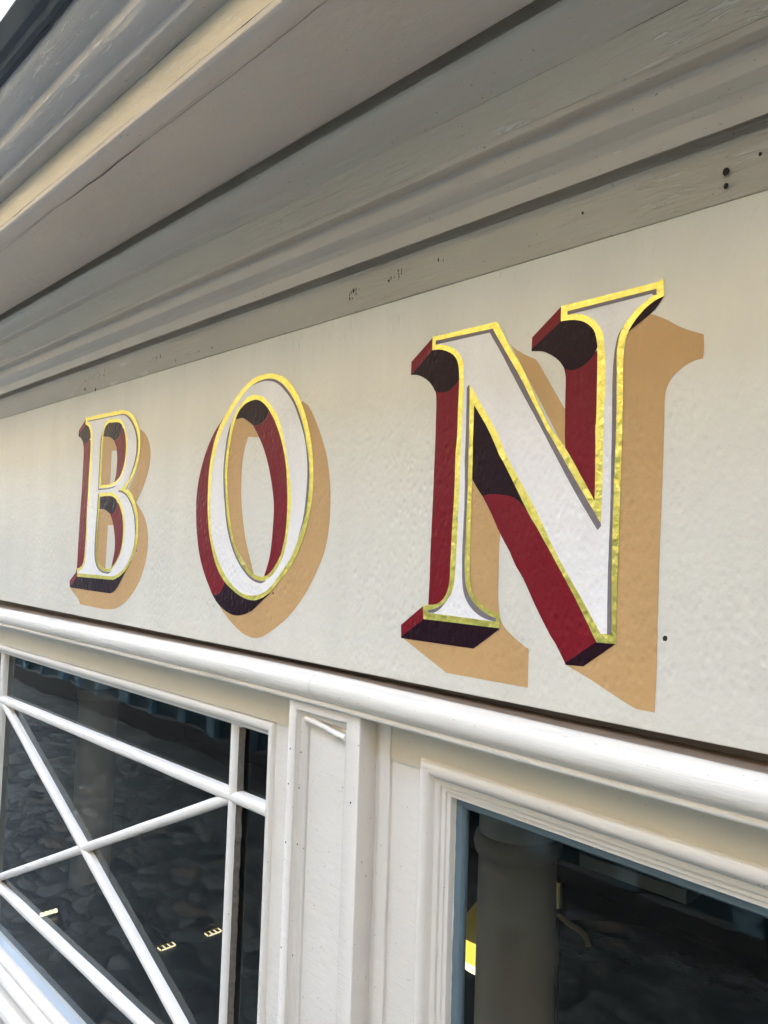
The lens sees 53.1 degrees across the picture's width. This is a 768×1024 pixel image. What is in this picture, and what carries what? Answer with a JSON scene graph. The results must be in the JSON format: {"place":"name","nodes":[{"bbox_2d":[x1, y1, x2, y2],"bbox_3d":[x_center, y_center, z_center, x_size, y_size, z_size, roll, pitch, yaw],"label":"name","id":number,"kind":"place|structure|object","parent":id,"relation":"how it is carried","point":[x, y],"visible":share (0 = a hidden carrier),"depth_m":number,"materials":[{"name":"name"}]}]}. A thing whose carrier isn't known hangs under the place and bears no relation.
{"place":"outdoors","nodes":[
{"label":"outdoors","id":0,"kind":"place"},
{"bbox_2d":[0,0,12,16],"label":"sky","id":1,"kind":"structure","parent":0,"point":[4,4],"materials":[{"name":"white"}]},
{"label":"street","id":2,"kind":"structure","parent":0,"visible":0},
{"bbox_2d":[0,0,766,348],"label":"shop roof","id":3,"kind":"structure","parent":2,"relation":"on","point":[562,108],"depth_m":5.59,"materials":[{"name":"wood"}]},
{"bbox_2d":[0,0,767,418],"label":"cornice","id":4,"kind":"structure","parent":3,"relation":"attached to","point":[214,176],"depth_m":0.91,"materials":[{"name":"beige paint"}]},
{"bbox_2d":[0,652,767,1023],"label":"shop room","id":5,"kind":"object","parent":2,"relation":"on","point":[32,826],"visible":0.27,"depth_m":5.84,"materials":[{"name":"black"}]},
{"bbox_2d":[68,667,120,889],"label":"interior column","id":6,"kind":"structure","parent":5,"relation":"on","point":[92,813],"depth_m":2.50,"materials":[{"name":"paint"}]},
{"bbox_2d":[465,902,476,974],"bbox_3d":[0.281,0.454,1.888,0.184,1.280,0.184,5,-4,-44],"label":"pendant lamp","id":7,"kind":"object","parent":5,"relation":"hanging from","point":[471,924],"visible":0.1,"depth_m":1.80,"materials":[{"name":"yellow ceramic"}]},
{"bbox_2d":[474,814,562,1023],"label":"interior column","id":8,"kind":"structure","parent":5,"relation":"on","point":[516,931],"depth_m":1.28,"materials":[{"name":"paint"}]},
{"bbox_2d":[554,880,591,1023],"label":"brass stand","id":9,"kind":"object","parent":5,"relation":"on","point":[560,916],"visible":0.91,"depth_m":1.57,"materials":[{"name":"metal"}]},
{"bbox_2d":[579,851,700,903],"bbox_3d":[0.816,1.125,2.413,0.175,0.038,0.352,5,-4,-44],"label":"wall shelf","id":10,"kind":"object","parent":5,"relation":"attached to","point":[595,863],"depth_m":2.34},
{"bbox_2d":[0,607,767,1023],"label":"shopfront wall","id":11,"kind":"structure","parent":2,"relation":"on","point":[400,753],"depth_m":0.96,"materials":[{"name":"beige paint"}]},
{"bbox_2d":[0,857,261,1023],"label":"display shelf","id":12,"kind":"object","parent":11,"relation":"attached to","point":[179,903],"visible":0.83,"depth_m":1.99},
{"bbox_2d":[40,908,58,918],"bbox_3d":[-0.920,1.103,2.108,0.050,0.014,0.012,5,-4,-44],"label":"shelf lamp","id":13,"kind":"object","parent":12,"relation":"on","point":[47,914],"visible":0.9,"depth_m":2.11,"materials":[{"name":"white"}]},
{"bbox_2d":[157,941,175,950],"bbox_3d":[-0.557,1.112,1.967,0.044,0.004,0.019,5,-4,-44],"label":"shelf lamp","id":14,"kind":"object","parent":12,"relation":"on","point":[166,946],"visible":1,"depth_m":1.97,"materials":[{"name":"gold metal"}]},
{"bbox_2d":[204,927,221,935],"bbox_3d":[-0.455,1.120,2.047,0.044,0.004,0.019,5,-4,-44],"label":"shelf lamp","id":15,"kind":"object","parent":12,"relation":"on","point":[213,932],"visible":1,"depth_m":2.05,"materials":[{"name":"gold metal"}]},
{"bbox_2d":[0,644,276,1023],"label":"lattice window","id":16,"kind":"structure","parent":11,"relation":"attached to","point":[29,994],"depth_m":1.49,"materials":[{"name":"white paint"}]},
{"bbox_2d":[277,699,376,1023],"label":"pilaster","id":17,"kind":"object","parent":11,"relation":"attached to","point":[324,971],"visible":1,"depth_m":1.03,"materials":[{"name":"white paint"}]},
{"bbox_2d":[0,190,767,754],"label":"sign board","id":18,"kind":"object","parent":11,"relation":"attached to","point":[540,482],"visible":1,"depth_m":0.90,"materials":[{"name":"beige paint"}]},
{"bbox_2d":[0,600,767,830],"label":"moulded rail","id":19,"kind":"object","parent":11,"relation":"attached to","point":[726,782],"visible":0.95,"depth_m":0.84,"materials":[{"name":"white wood"}]},
{"bbox_2d":[413,757,767,1023],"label":"plate window","id":20,"kind":"structure","parent":11,"relation":"attached to","point":[450,797],"depth_m":0.89,"materials":[{"name":"white paint"}]}
]}

